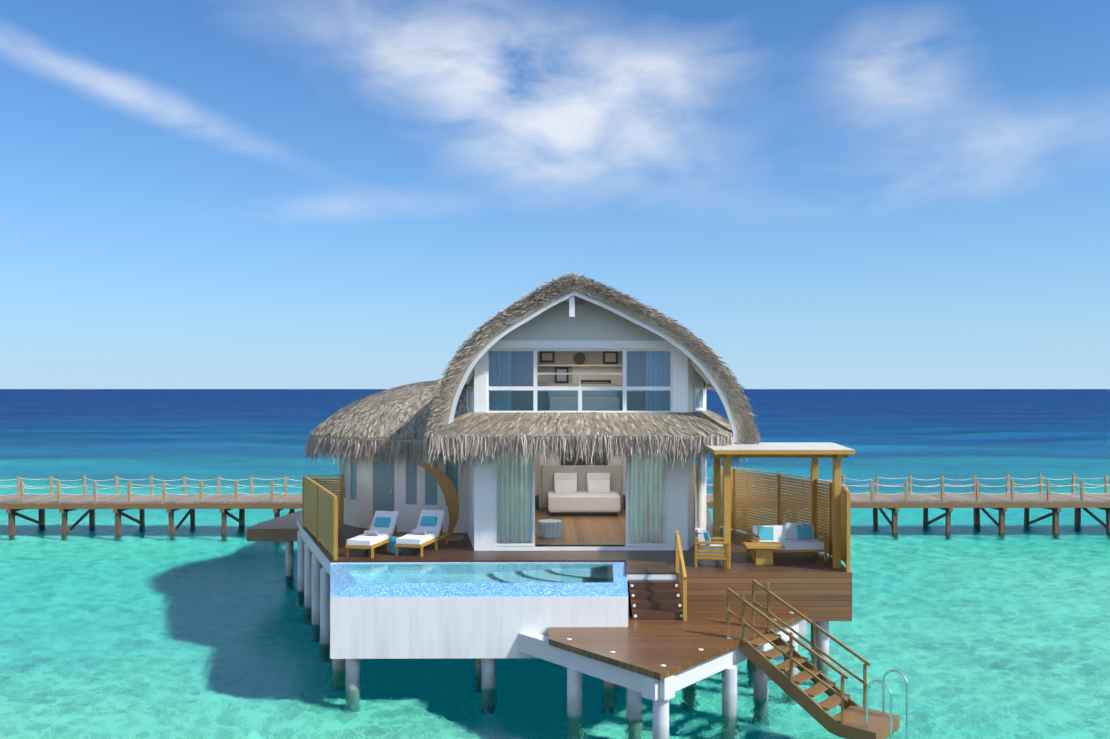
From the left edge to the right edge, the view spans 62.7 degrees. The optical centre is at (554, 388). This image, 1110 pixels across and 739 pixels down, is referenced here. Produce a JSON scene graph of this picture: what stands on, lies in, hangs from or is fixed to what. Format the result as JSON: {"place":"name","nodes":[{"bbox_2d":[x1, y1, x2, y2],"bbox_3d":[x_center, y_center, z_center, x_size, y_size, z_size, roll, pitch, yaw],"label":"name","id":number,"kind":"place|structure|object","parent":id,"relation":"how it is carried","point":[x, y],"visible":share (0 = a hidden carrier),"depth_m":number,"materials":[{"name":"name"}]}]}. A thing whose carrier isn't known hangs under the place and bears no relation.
{"place":"outdoors","nodes":[
{"label":"outdoors","id":0,"kind":"place"},
{"bbox_2d":[310,381,466,453],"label":"annex roof","id":1,"kind":"structure","parent":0,"point":[411,440],"depth_m":26.38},
{"bbox_2d":[304,380,470,467],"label":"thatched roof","id":2,"kind":"structure","parent":1,"relation":"attached to","point":[341,424],"depth_m":26.75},
{"bbox_2d":[338,451,466,532],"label":"annex wall","id":3,"kind":"structure","parent":0,"point":[405,491],"depth_m":26.67,"materials":[{"name":"white paint"}]},
{"bbox_2d":[0,389,1109,738],"bbox_3d":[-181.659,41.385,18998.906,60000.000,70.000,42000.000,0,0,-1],"label":"ocean water","id":4,"kind":"structure","parent":0,"point":[204,627],"depth_m":27.88,"materials":[{"name":"teal liquid"}]},
{"bbox_2d":[0,0,1109,388],"label":"sky","id":5,"kind":"structure","parent":0,"point":[195,194],"materials":[{"name":"blue"}]},
{"bbox_3d":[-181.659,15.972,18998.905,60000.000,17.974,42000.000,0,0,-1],"label":"seabed","id":6,"kind":"structure","parent":0,"visible":0},
{"bbox_2d":[247,510,301,575],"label":"platform","id":7,"kind":"structure","parent":6,"relation":"on","point":[284,528],"depth_m":29.16,"materials":[{"name":"wood"}]},
{"bbox_2d":[0,493,1109,533],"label":"jetty","id":8,"kind":"object","parent":6,"relation":"on","point":[225,504],"visible":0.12,"depth_m":40.44,"materials":[{"name":"wood"}]},
{"bbox_2d":[0,474,1109,501],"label":"railing","id":9,"kind":"object","parent":8,"relation":"on","point":[21,487],"visible":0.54,"depth_m":40.38,"materials":[{"name":"brown wood"}]},
{"bbox_2d":[297,531,828,738],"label":"piles","id":10,"kind":"object","parent":6,"relation":"on","point":[313,579],"visible":0.06,"depth_m":19.38,"materials":[{"name":"concrete"}]},
{"bbox_2d":[330,562,627,658],"bbox_3d":[-1.855,4.910,20.631,7.210,1.450,3.180,0,0,-1],"label":"pool shell","id":11,"kind":"object","parent":10,"relation":"on","point":[422,620],"visible":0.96,"depth_m":19.05,"materials":[{"name":"tile"}]},
{"bbox_2d":[344,564,613,582],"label":"pool water","id":12,"kind":"structure","parent":11,"relation":"on","point":[481,573],"depth_m":20.71,"materials":[{"name":"blue liquid"}]},
{"bbox_2d":[297,504,851,620],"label":"deck","id":13,"kind":"structure","parent":10,"relation":"on","point":[818,585],"depth_m":21.59,"materials":[{"name":"brown wood"}]},
{"bbox_2d":[302,475,343,559],"bbox_3d":[-5.996,3.405,25.148,1.169,1.560,5.885,0,0,-23],"label":"screen","id":14,"kind":"object","parent":13,"relation":"on","point":[320,514],"visible":1,"depth_m":25.28,"materials":[{"name":"brown wood"}]},
{"bbox_2d":[345,511,403,557],"bbox_3d":[-4.638,3.715,23.514,0.710,0.939,2.000,0,0,13],"label":"sun lounger","id":15,"kind":"object","parent":13,"relation":"on","point":[382,529],"visible":0.83,"depth_m":23.51,"materials":[{"name":"white fabric"}]},
{"bbox_2d":[388,536,402,554],"bbox_3d":[-4.034,3.970,23.090,0.380,0.430,0.380,0,0,-1],"label":"ceramic stool","id":16,"kind":"object","parent":13,"relation":"on","point":[391,545],"visible":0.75,"depth_m":22.94,"materials":[{"name":"blue ceramic"}]},
{"bbox_2d":[395,510,448,556],"bbox_3d":[-3.440,3.715,23.696,0.710,0.939,2.000,0,0,13],"label":"sun lounger","id":17,"kind":"object","parent":13,"relation":"on","point":[428,530],"visible":1,"depth_m":23.79,"materials":[{"name":"white fabric"}]},
{"bbox_2d":[417,461,463,540],"bbox_3d":[-3.221,3.096,25.498,1.267,2.177,0.700,0,0,-1],"label":"outdoor shower","id":18,"kind":"object","parent":13,"relation":"on","point":[446,485],"visible":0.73,"depth_m":25.46,"materials":[{"name":"brown wood"}]},
{"bbox_2d":[466,296,705,550],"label":"house walls","id":19,"kind":"structure","parent":13,"relation":"on","point":[573,322],"depth_m":23.77,"materials":[{"name":"white paint"}]},
{"bbox_2d":[535,465,625,537],"bbox_3d":[0.937,3.360,28.208,4.100,1.450,6.500,0,0,-1],"label":"bedroom furniture","id":20,"kind":"object","parent":19,"relation":"on","point":[578,490],"visible":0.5,"depth_m":30.68,"materials":[{"name":"fabric"}]},
{"bbox_2d":[433,410,730,451],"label":"skirt roof","id":21,"kind":"structure","parent":19,"relation":"attached to","point":[508,437],"depth_m":22.69,"materials":[{"name":"plant"}]},
{"bbox_2d":[421,410,746,469],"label":"thatched awning roof","id":22,"kind":"structure","parent":19,"relation":"attached to","point":[713,420],"depth_m":22.65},
{"bbox_2d":[467,349,702,545],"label":"house windows","id":23,"kind":"structure","parent":19,"relation":"in","point":[646,506],"depth_m":23.95,"materials":[{"name":"clear glass"}]},
{"bbox_2d":[431,273,754,442],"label":"roof","id":24,"kind":"structure","parent":19,"relation":"attached to","point":[703,370],"depth_m":22.93,"materials":[{"name":"white paint"}]},
{"bbox_2d":[423,271,760,455],"bbox_3d":[0.925,-0.569,27.880,8.611,4.670,10.680,0,0,-1],"label":"roof thatch fringe","id":25,"kind":"object","parent":24,"relation":"on","point":[752,437],"visible":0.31,"depth_m":22.87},
{"bbox_2d":[695,531,729,568],"bbox_3d":[3.750,3.800,21.664,0.800,0.769,0.810,0,0,11],"label":"lounge armchair","id":26,"kind":"object","parent":13,"relation":"on","point":[714,550],"visible":0.94,"depth_m":21.32,"materials":[{"name":"wood"}]},
{"bbox_2d":[704,531,710,545],"bbox_3d":[3.619,3.565,21.713,0.194,0.321,0.320,0,0,11],"label":"cushion","id":27,"kind":"object","parent":26,"relation":"on","point":[706,536],"visible":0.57,"depth_m":21.56,"materials":[{"name":"teal fabric"}]},
{"bbox_2d":[742,542,784,564],"bbox_3d":[4.998,3.955,21.876,0.900,0.460,0.600,0,0,-1],"label":"coffee table","id":28,"kind":"object","parent":13,"relation":"on","point":[762,553],"visible":1,"depth_m":21.71,"materials":[{"name":"wood"}]},
{"bbox_2d":[706,442,854,567],"bbox_3d":[5.482,2.795,22.456,3.660,2.780,2.950,0,0,-1],"label":"pergola","id":29,"kind":"object","parent":13,"relation":"on","point":[813,451],"visible":0.85,"depth_m":21.28,"materials":[{"name":"brown wood"}]},
{"bbox_2d":[720,465,849,571],"bbox_3d":[6.129,3.255,24.469,0.778,1.860,7.409,0,0,-14],"label":"screen","id":30,"kind":"object","parent":13,"relation":"on","point":[778,479],"visible":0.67,"depth_m":24.88,"materials":[{"name":"brown wood"}]},
{"bbox_2d":[747,523,826,559],"bbox_3d":[5.741,3.765,22.584,1.760,0.839,0.850,0,0,-5],"label":"lounge sofa","id":31,"kind":"object","parent":13,"relation":"on","point":[795,537],"visible":0.83,"depth_m":22.64,"materials":[{"name":"white fabric"}]},
{"bbox_2d":[518,608,809,700],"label":"deck","id":32,"kind":"structure","parent":10,"relation":"on","point":[655,660],"depth_m":17.93,"materials":[{"name":"brown wood"}]},
{"bbox_2d":[628,531,686,620],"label":"deck steps","id":33,"kind":"structure","parent":32,"relation":"on","point":[654,600],"depth_m":20.15,"materials":[{"name":"brown wood"}]},
{"bbox_2d":[726,580,907,738],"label":"water stair","id":34,"kind":"object","parent":32,"relation":"attached to","point":[852,719],"visible":1,"depth_m":17.57,"materials":[{"name":"brown wood"}]}
]}

